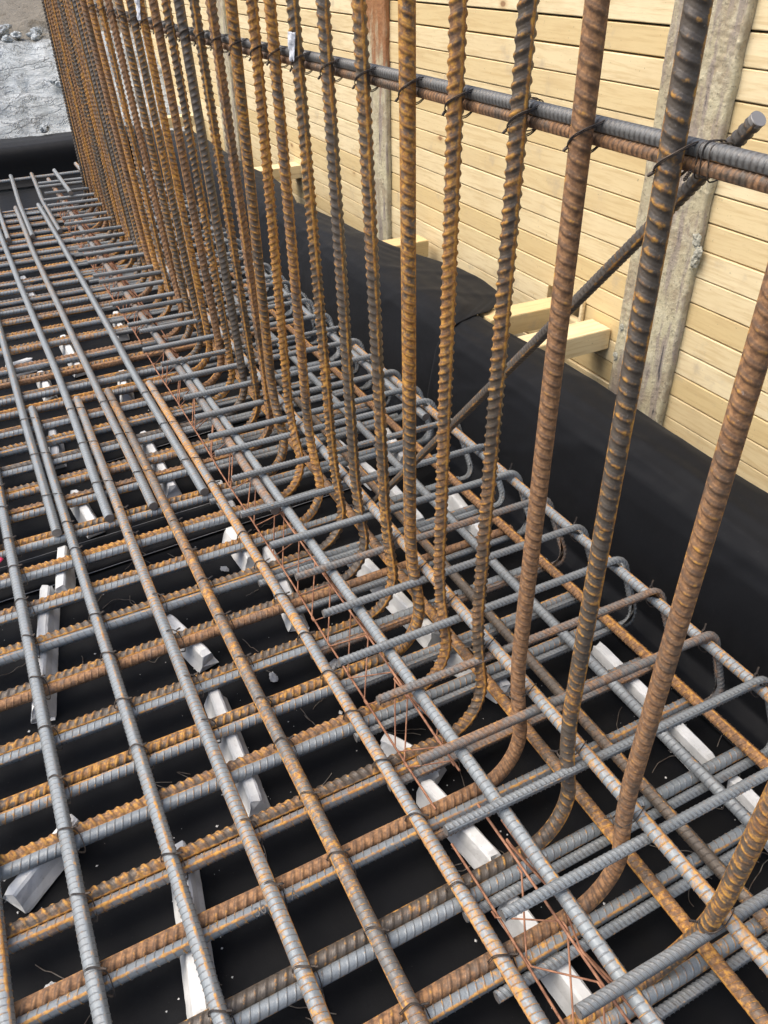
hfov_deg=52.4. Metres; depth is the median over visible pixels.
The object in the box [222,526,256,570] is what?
bar spacer
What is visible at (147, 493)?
lengthwise bar
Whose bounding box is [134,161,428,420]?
cage bar
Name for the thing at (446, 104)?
wire tie
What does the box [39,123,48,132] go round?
stone
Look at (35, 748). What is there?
cross bar
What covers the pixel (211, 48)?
wire tie
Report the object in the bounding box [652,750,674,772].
wire offcut
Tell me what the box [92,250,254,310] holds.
hairpin bar
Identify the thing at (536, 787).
hairpin bar
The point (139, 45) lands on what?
starter bar
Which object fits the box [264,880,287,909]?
wire tie
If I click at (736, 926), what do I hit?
cage bar
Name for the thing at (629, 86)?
timber wall
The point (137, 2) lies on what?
plastic scrap
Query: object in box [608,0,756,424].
soldier post
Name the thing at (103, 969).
wire tie
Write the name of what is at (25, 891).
bar spacer
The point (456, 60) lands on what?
starter bar
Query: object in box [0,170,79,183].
cross bar
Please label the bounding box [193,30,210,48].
wire tie
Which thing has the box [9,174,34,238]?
lengthwise bar
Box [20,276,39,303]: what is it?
bar spacer
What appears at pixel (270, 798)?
crumbs
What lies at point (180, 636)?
wire tie
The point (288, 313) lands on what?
hairpin bar
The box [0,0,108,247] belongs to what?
starter bar
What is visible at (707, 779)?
cage bar
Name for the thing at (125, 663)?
cross bar
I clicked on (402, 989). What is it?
lengthwise bar
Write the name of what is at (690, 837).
cage bar
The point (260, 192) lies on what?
membrane upstand
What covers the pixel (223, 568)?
cement chip
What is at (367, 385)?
hairpin bar
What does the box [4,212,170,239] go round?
cross bar
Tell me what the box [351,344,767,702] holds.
cage bar
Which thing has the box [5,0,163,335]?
starter bar
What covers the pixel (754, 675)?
wire tie
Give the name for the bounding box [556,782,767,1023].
starter bar
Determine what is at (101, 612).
wire tie
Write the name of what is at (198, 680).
wire tie
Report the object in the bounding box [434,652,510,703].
bar spacer
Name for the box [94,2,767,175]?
rail bar
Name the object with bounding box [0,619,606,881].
cross bar
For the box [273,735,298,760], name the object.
wire tie
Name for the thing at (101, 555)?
cross bar
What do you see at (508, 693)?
wire tie
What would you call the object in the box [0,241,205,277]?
cross bar
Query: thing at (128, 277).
hairpin bar
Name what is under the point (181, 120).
timber block
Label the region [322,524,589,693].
hairpin bar
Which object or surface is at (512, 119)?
wire tie
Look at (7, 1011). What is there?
lengthwise bar
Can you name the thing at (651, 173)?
wire tie
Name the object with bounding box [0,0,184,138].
rock slope
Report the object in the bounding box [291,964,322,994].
wire tie
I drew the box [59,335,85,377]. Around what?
bar spacer
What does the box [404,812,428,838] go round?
wire tie
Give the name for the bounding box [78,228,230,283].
hairpin bar
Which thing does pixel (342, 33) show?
timber wall
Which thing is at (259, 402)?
hairpin bar
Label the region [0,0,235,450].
starter bar
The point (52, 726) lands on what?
wire tie
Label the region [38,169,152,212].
hairpin bar
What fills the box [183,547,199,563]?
wire tie
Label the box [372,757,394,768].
wire tie
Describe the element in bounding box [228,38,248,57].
wire tie
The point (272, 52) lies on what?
wire tie
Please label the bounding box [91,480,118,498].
wire tie
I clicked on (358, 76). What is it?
wire tie
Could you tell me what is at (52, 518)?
lengthwise bar
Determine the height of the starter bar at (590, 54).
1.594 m
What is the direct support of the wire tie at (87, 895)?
attached to the lengthwise bar at (100, 1013)
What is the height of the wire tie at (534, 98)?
0.041 m
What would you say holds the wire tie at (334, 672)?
attached to the lengthwise bar at (520, 990)
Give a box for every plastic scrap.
[134,0,140,20]
[288,31,295,61]
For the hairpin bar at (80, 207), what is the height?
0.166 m
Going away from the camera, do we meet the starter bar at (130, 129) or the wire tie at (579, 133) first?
the wire tie at (579, 133)
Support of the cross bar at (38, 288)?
on the bar spacer at (28, 293)
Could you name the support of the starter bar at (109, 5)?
on the bar spacer at (67, 349)
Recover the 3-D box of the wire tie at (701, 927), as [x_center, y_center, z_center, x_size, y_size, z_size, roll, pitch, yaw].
[0.484,0.597,1.139,0.070,0.030,0.032,-10,37,-12]
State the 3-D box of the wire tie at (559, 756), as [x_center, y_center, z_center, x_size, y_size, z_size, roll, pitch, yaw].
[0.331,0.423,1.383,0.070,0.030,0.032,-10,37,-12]
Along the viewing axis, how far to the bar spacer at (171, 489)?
2.48 m
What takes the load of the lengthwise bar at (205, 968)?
on the cross bar at (70, 438)
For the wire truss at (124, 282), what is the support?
on the cross bar at (35, 225)
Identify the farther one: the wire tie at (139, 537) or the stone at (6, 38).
the stone at (6, 38)
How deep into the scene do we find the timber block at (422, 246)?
3.30 m
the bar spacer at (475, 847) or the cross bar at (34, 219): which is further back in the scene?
the cross bar at (34, 219)
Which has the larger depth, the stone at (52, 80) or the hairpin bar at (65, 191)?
the stone at (52, 80)
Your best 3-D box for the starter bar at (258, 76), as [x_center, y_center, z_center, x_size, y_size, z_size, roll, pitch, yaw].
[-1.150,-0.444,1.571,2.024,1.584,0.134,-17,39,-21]
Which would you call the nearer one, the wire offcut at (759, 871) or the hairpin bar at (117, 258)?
the wire offcut at (759, 871)
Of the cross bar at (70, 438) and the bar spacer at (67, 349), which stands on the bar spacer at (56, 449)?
the cross bar at (70, 438)
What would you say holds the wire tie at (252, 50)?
attached to the rail bar at (758, 182)
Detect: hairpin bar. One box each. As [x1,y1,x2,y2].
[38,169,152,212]
[39,172,166,209]
[43,184,179,213]
[44,178,169,223]
[47,189,187,220]
[51,193,190,243]
[62,200,201,251]
[64,206,203,257]
[71,214,214,266]
[71,219,225,275]
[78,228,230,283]
[83,232,240,292]
[87,238,245,300]
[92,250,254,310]
[99,255,269,323]
[110,263,274,335]
[111,274,292,345]
[119,280,290,344]
[127,292,316,337]
[139,298,317,378]
[142,313,340,384]
[160,326,359,420]
[170,338,372,437]
[183,354,391,457]
[194,369,402,475]
[208,386,433,504]
[214,398,437,494]
[231,418,473,481]
[240,443,505,586]
[269,470,527,618]
[294,497,566,659]
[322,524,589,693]
[337,556,636,741]
[376,588,667,791]
[417,631,724,845]
[443,676,767,922]
[493,767,767,1003]
[574,888,767,1023]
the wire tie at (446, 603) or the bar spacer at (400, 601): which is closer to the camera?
the wire tie at (446, 603)
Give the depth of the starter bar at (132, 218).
3.55 m
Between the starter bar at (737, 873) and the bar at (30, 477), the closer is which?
the starter bar at (737, 873)
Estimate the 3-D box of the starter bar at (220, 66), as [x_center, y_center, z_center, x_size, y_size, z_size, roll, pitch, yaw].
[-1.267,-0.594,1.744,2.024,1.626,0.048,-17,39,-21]
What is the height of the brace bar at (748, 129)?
1.149 m
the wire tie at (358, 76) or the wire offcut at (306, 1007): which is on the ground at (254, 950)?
the wire offcut at (306, 1007)
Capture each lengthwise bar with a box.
[0,208,10,241]
[0,228,113,521]
[0,319,61,536]
[0,471,112,1023]
[0,882,16,1023]
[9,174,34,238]
[13,206,157,509]
[28,405,231,1023]
[30,172,62,233]
[36,203,208,495]
[73,396,333,1023]
[104,387,429,1023]
[146,380,550,1023]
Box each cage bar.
[46,178,279,514]
[74,162,767,977]
[124,239,767,1023]
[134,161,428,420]
[135,197,767,848]
[139,184,767,768]
[144,233,767,932]
[178,356,663,1023]
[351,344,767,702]
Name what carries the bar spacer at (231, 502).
on the joint strip at (305, 485)
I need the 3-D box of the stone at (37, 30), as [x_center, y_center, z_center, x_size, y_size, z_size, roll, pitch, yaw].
[-2.868,-3.967,6.449,0.095,0.066,0.098,-21,41,-25]
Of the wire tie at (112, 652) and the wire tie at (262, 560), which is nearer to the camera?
the wire tie at (112, 652)
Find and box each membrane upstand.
[0,125,143,190]
[135,127,296,278]
[267,203,496,427]
[416,315,767,770]
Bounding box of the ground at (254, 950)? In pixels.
[0,184,767,1023]
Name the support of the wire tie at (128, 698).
attached to the lengthwise bar at (205, 968)
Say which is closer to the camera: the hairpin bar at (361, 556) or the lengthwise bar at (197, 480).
the hairpin bar at (361, 556)
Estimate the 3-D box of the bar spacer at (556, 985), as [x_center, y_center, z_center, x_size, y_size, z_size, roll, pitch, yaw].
[0.283,0.747,1.285,0.055,0.052,0.264,-20,40,-24]
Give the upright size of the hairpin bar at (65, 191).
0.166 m
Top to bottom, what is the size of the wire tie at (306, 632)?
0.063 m
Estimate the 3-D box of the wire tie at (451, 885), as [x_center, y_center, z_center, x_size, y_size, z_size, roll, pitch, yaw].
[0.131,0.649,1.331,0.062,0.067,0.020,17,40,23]
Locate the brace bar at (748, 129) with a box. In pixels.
[372,111,765,502]
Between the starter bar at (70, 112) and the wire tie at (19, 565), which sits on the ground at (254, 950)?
the starter bar at (70, 112)
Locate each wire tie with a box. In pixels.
[3,535,21,556]
[8,564,27,585]
[14,596,35,619]
[22,634,39,657]
[29,675,50,699]
[30,452,55,470]
[38,725,62,750]
[41,493,68,512]
[48,774,70,803]
[57,824,85,852]
[61,520,78,539]
[69,545,87,567]
[69,891,97,921]
[78,440,102,458]
[83,966,114,997]
[88,611,109,634]
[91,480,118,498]
[100,650,121,673]
[114,697,138,721]
[128,530,142,551]
[128,742,153,769]
[152,593,167,615]
[160,851,188,879]
[166,627,185,651]
[169,517,187,536]
[178,27,194,42]
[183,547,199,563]
[183,672,203,697]
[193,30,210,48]
[197,576,217,597]
[202,717,221,742]
[207,1009,235,1023]
[210,34,228,52]
[213,611,235,633]
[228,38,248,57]
[233,653,256,676]
[237,529,254,543]
[240,818,262,846]
[249,42,267,63]
[253,696,276,717]
[254,558,270,568]
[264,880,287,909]
[266,46,287,67]
[273,592,290,613]
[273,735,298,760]
[289,51,312,73]
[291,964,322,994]
[297,631,315,641]
[299,791,322,808]
[317,58,341,81]
[320,669,338,678]
[326,848,356,874]
[343,708,364,720]
[352,66,378,91]
[363,926,390,944]
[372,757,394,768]
[377,532,403,543]
[395,77,423,104]
[399,1001,432,1023]
[400,561,428,573]
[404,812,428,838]
[427,594,457,607]
[441,89,472,118]
[446,881,472,893]
[464,637,495,651]
[487,952,518,966]
[502,104,539,135]
[502,683,536,699]
[508,97,543,130]
[550,740,586,759]
[562,120,604,152]
[604,806,644,827]
[645,580,653,607]
[647,141,698,176]
[683,139,735,182]
[688,907,734,934]
[698,623,706,652]
[750,667,759,697]
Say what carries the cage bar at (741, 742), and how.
on the cross bar at (688, 970)
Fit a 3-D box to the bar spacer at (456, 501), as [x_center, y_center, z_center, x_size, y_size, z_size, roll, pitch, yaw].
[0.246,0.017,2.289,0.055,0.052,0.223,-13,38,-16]
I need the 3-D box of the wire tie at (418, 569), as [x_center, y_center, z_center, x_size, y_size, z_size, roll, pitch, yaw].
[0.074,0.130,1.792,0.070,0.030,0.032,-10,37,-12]
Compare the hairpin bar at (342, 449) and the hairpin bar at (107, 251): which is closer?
the hairpin bar at (342, 449)
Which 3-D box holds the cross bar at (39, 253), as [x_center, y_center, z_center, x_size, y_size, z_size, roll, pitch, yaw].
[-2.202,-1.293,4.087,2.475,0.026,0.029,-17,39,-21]
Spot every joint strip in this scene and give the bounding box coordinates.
[0,443,427,602]
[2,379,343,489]
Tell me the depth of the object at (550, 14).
2.44 m
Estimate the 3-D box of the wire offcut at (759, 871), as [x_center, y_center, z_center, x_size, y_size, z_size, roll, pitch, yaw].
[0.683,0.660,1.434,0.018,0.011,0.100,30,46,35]
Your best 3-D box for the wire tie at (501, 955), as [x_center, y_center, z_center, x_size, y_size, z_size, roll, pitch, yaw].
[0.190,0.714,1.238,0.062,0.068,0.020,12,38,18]
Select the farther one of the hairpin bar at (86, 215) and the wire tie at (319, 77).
the hairpin bar at (86, 215)
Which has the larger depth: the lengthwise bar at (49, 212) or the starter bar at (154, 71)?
the lengthwise bar at (49, 212)
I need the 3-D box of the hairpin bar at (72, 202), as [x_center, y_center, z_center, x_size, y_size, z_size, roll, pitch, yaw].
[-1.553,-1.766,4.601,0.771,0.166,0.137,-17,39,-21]
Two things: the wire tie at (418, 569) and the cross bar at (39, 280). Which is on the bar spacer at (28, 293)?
the cross bar at (39, 280)
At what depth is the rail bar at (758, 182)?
0.98 m
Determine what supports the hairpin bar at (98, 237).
on the cross bar at (39, 280)
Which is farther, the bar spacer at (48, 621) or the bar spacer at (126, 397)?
the bar spacer at (126, 397)
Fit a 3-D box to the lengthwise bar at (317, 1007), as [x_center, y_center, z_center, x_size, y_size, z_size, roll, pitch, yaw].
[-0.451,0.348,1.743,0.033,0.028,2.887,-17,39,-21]
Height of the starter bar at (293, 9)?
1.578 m
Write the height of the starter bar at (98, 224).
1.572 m
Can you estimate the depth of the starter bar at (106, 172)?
3.90 m
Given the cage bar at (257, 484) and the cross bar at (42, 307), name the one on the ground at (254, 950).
the cross bar at (42, 307)
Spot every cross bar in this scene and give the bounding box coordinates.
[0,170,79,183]
[0,200,159,225]
[0,222,181,252]
[0,223,164,246]
[0,228,192,261]
[0,237,184,268]
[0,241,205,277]
[0,249,216,288]
[0,263,231,307]
[0,264,181,296]
[0,274,221,316]
[0,305,249,356]
[0,316,275,376]
[0,323,293,389]
[0,336,310,406]
[0,345,316,420]
[0,358,333,440]
[0,371,342,458]
[0,439,402,558]
[0,454,436,589]
[0,476,460,625]
[0,504,476,665]
[0,525,512,711]
[0,558,546,767]
[0,591,573,825]
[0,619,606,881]
[1,208,152,231]
[1,280,234,326]
[1,389,342,478]
[2,196,142,214]
[3,208,78,219]
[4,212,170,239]
[5,292,247,341]
[5,400,373,501]
[7,652,652,954]
[9,413,397,522]
[16,697,691,1023]
[230,746,745,1023]
[398,824,745,1023]
[589,908,767,1023]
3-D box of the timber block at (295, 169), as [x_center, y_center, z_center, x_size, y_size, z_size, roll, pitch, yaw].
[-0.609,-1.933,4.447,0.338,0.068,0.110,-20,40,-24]
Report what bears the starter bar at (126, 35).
on the bar spacer at (46, 383)
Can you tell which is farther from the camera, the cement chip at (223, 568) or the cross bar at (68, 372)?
the cross bar at (68, 372)
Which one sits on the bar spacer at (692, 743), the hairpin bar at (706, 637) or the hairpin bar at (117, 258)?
the hairpin bar at (706, 637)
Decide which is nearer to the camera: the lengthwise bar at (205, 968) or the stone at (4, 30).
the lengthwise bar at (205, 968)
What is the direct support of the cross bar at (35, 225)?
on the ground at (254, 950)
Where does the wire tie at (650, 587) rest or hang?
attached to the cage bar at (742, 673)
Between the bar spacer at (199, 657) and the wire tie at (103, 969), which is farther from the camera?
the bar spacer at (199, 657)
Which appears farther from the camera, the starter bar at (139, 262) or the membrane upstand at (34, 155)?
the membrane upstand at (34, 155)
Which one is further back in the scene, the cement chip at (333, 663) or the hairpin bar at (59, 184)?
the hairpin bar at (59, 184)
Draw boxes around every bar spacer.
[2,814,79,912]
[5,358,36,376]
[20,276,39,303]
[31,585,59,723]
[36,371,57,400]
[48,428,66,468]
[55,545,75,592]
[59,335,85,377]
[70,490,104,538]
[112,311,129,340]
[118,370,134,402]
[140,431,181,498]
[167,614,218,672]
[171,840,215,1018]
[204,688,270,817]
[216,480,235,510]
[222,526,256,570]
[262,546,308,631]
[337,439,377,490]
[347,558,440,647]
[380,734,445,784]
[386,428,402,462]
[389,485,424,522]
[416,779,500,868]
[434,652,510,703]
[447,493,478,536]
[497,896,591,1016]
[591,642,714,770]
[727,776,767,851]
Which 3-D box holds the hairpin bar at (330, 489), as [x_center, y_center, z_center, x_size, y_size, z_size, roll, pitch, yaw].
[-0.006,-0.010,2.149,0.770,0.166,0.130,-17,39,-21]
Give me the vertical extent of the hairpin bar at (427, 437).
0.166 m
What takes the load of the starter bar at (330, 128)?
on the bar spacer at (285, 584)
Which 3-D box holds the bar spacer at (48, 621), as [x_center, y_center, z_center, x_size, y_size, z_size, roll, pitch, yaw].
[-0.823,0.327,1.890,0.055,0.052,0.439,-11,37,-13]
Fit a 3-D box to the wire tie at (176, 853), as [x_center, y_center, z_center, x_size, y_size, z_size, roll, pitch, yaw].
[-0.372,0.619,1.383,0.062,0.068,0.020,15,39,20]
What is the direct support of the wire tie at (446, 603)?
attached to the cage bar at (736, 926)
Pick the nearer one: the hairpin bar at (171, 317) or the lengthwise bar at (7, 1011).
the lengthwise bar at (7, 1011)
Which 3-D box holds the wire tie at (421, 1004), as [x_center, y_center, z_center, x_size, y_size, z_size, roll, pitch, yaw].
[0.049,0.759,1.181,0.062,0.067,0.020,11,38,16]
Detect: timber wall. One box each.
[123,0,224,150]
[237,0,363,231]
[389,0,674,388]
[662,0,767,492]
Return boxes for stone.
[0,25,9,38]
[1,35,13,41]
[10,31,21,39]
[30,27,41,34]
[31,32,41,40]
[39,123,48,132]
[48,77,58,83]
[55,81,60,87]
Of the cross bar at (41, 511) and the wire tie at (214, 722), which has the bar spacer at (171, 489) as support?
the cross bar at (41, 511)
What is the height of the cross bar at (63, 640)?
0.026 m
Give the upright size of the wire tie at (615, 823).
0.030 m
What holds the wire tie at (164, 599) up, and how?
attached to the lengthwise bar at (317, 1007)
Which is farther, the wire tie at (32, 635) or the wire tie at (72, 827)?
the wire tie at (32, 635)
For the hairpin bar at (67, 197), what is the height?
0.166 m
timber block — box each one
[167,113,203,127]
[254,162,301,180]
[382,234,428,256]
[478,297,579,334]
[518,319,610,358]
[578,301,585,321]
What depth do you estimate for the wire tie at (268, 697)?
1.65 m
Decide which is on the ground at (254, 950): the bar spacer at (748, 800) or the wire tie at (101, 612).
the bar spacer at (748, 800)
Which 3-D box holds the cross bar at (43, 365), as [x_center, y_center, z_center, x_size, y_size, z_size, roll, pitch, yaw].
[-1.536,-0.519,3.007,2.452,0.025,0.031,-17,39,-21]
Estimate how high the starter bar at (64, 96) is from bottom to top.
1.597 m
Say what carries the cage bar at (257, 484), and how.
on the wire truss at (124, 282)
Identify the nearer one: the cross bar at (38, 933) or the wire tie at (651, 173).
the wire tie at (651, 173)
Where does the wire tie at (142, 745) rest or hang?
attached to the lengthwise bar at (205, 968)
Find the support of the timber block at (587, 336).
attached to the timber wall at (629, 86)
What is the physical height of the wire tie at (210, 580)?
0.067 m
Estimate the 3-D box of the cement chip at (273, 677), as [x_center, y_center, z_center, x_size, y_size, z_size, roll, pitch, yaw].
[-0.259,0.388,1.831,0.020,0.013,0.034,-19,40,-23]
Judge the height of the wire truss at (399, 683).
0.098 m
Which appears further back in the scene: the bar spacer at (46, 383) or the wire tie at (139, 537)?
the bar spacer at (46, 383)
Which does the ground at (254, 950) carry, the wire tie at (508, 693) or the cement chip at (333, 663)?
the cement chip at (333, 663)
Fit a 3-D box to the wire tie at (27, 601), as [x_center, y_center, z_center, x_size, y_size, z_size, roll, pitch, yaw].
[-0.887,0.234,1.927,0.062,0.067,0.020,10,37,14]
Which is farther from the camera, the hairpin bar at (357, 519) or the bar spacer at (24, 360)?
the bar spacer at (24, 360)
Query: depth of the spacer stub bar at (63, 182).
4.78 m
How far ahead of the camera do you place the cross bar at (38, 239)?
4.42 m
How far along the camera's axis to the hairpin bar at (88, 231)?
4.07 m
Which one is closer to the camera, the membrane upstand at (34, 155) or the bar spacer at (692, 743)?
the bar spacer at (692, 743)
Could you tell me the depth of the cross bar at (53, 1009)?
1.34 m
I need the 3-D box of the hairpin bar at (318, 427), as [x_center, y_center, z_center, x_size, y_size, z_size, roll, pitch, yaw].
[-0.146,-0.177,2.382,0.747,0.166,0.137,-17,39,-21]
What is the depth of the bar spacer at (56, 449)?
2.61 m
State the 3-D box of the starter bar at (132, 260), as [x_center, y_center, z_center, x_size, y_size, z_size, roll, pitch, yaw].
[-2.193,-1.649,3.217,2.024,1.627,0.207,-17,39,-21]
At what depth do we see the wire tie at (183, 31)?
2.07 m
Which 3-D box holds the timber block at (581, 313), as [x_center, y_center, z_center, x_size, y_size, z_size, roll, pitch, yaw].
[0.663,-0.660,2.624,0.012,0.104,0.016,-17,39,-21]
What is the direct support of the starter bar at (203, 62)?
on the bar spacer at (171, 489)
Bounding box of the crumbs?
[4,410,734,1012]
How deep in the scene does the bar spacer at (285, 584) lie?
2.02 m
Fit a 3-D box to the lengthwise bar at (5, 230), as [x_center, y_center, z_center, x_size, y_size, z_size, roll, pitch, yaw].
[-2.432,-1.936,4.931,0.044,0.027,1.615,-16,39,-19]
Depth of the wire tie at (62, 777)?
1.50 m
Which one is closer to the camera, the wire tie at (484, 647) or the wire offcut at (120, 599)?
the wire tie at (484, 647)
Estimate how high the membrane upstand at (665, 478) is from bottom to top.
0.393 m
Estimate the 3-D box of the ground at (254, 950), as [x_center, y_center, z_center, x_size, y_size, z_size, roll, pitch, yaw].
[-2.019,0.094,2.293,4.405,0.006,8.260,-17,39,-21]
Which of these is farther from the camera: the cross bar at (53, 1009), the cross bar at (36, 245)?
the cross bar at (36, 245)
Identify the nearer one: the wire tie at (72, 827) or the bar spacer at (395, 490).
the wire tie at (72, 827)
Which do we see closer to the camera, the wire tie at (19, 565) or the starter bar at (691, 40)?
the starter bar at (691, 40)
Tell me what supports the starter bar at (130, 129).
on the bar spacer at (67, 349)
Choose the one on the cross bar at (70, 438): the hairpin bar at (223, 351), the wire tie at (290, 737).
the hairpin bar at (223, 351)
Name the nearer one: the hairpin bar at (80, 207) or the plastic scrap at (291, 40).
the plastic scrap at (291, 40)
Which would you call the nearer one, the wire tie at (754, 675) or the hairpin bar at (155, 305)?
the wire tie at (754, 675)
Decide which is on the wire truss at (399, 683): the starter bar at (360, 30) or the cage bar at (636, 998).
the cage bar at (636, 998)
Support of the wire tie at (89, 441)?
attached to the cross bar at (69, 458)
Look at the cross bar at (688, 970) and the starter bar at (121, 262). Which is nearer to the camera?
the cross bar at (688, 970)
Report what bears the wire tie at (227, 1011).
attached to the lengthwise bar at (205, 968)
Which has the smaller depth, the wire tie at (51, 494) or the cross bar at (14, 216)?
the wire tie at (51, 494)
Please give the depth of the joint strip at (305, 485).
2.28 m
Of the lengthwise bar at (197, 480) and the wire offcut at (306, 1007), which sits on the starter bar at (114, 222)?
the lengthwise bar at (197, 480)
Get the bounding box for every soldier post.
[214,0,241,161]
[366,0,391,240]
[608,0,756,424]
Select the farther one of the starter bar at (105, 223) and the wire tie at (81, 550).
the starter bar at (105, 223)
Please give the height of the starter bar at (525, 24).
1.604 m
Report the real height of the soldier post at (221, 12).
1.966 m
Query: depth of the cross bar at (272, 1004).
1.31 m
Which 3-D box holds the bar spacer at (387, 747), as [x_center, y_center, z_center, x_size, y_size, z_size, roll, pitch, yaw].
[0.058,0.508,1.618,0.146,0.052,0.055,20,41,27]
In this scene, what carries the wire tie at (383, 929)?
attached to the lengthwise bar at (402, 989)
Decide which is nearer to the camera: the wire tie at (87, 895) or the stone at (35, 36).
the wire tie at (87, 895)
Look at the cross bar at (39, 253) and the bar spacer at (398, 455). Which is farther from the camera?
the cross bar at (39, 253)
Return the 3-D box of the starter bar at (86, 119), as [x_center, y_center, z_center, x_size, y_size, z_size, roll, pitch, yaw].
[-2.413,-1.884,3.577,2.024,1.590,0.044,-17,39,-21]
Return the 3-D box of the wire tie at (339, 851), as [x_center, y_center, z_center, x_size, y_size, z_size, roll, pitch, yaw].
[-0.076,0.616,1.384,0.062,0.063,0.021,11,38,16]
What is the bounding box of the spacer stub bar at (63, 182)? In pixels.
[52,168,72,194]
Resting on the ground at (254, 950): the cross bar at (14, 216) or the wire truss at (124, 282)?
the cross bar at (14, 216)
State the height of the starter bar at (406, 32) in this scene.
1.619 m
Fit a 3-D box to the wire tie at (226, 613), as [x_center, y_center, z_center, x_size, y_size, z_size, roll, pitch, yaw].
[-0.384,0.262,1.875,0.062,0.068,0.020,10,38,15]
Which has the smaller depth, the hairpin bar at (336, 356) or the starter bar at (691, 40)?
the starter bar at (691, 40)
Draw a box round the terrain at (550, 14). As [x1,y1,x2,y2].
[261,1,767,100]
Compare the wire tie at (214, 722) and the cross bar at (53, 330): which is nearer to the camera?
the wire tie at (214, 722)
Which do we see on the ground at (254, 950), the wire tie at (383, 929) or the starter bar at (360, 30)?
the starter bar at (360, 30)
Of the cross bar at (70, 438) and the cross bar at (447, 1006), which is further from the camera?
the cross bar at (70, 438)
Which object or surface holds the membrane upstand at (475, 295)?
on the ground at (254, 950)
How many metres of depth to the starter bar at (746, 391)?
1.01 m
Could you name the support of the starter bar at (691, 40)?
on the ground at (254, 950)
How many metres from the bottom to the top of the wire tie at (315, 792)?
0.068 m
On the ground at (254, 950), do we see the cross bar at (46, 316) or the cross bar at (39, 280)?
the cross bar at (46, 316)
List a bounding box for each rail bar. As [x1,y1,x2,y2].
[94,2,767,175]
[95,8,767,193]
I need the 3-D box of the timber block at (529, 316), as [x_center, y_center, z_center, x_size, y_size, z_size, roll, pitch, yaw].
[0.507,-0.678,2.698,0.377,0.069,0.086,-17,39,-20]
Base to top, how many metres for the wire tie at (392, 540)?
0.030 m
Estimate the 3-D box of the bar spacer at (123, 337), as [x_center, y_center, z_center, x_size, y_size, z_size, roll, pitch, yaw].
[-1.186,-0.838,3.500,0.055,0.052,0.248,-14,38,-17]
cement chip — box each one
[220,566,228,571]
[269,671,277,681]
[329,659,339,670]
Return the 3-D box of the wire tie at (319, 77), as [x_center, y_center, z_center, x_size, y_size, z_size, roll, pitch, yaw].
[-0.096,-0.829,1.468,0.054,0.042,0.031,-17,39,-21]
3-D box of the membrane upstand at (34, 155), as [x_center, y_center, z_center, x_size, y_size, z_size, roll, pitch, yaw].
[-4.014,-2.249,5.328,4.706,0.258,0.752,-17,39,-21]
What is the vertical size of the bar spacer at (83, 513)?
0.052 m
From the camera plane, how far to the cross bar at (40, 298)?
3.70 m
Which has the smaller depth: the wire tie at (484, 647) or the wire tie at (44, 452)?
the wire tie at (484, 647)
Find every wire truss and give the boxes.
[52,188,167,343]
[146,334,460,809]
[451,803,642,1023]
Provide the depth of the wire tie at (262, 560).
2.02 m
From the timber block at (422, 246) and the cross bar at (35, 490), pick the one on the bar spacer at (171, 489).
the cross bar at (35, 490)
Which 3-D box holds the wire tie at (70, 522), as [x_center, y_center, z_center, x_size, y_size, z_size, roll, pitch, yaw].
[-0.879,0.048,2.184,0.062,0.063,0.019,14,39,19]
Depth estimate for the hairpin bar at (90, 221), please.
4.20 m
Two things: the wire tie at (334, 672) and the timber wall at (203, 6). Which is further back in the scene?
the timber wall at (203, 6)
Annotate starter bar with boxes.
[0,0,95,227]
[0,0,103,242]
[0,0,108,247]
[0,0,113,256]
[0,0,118,263]
[0,0,124,273]
[0,0,130,283]
[0,0,135,291]
[0,0,142,302]
[0,0,147,311]
[0,0,172,350]
[0,0,184,370]
[0,0,193,383]
[0,0,203,399]
[0,0,212,413]
[0,0,224,432]
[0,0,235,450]
[0,0,247,471]
[0,0,287,550]
[0,0,304,579]
[0,0,324,615]
[0,0,346,655]
[0,0,369,699]
[0,0,398,755]
[0,0,424,812]
[0,0,467,865]
[1,0,154,321]
[3,0,86,215]
[3,0,99,235]
[4,0,261,493]
[5,0,90,220]
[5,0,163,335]
[5,0,539,939]
[8,0,273,515]
[14,0,609,1017]
[179,0,713,1023]
[364,263,767,1023]
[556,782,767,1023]
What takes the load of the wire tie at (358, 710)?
attached to the lengthwise bar at (520, 990)
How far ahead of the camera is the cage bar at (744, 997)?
1.40 m
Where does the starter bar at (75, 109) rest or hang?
on the ground at (254, 950)
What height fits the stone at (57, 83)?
0.085 m
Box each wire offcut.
[35,964,63,978]
[102,599,135,608]
[290,1005,335,1014]
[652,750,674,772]
[748,852,767,889]
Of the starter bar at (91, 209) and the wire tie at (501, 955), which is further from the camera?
the starter bar at (91, 209)
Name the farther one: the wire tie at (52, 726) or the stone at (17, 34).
the stone at (17, 34)
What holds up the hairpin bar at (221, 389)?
on the cross bar at (35, 490)
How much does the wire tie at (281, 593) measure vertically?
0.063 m
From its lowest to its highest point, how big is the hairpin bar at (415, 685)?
0.166 m
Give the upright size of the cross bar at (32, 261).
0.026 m
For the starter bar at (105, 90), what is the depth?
3.44 m
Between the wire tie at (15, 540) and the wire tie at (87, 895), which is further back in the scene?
the wire tie at (15, 540)
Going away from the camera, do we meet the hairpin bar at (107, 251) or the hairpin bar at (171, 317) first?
the hairpin bar at (171, 317)
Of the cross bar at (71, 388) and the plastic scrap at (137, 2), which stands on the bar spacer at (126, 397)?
the cross bar at (71, 388)
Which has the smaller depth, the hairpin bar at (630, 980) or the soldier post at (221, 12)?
the hairpin bar at (630, 980)
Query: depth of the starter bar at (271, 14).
1.94 m
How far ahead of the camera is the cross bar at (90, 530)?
2.25 m
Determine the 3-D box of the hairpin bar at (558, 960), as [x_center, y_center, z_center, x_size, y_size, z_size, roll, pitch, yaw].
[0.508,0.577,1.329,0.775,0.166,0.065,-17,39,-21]

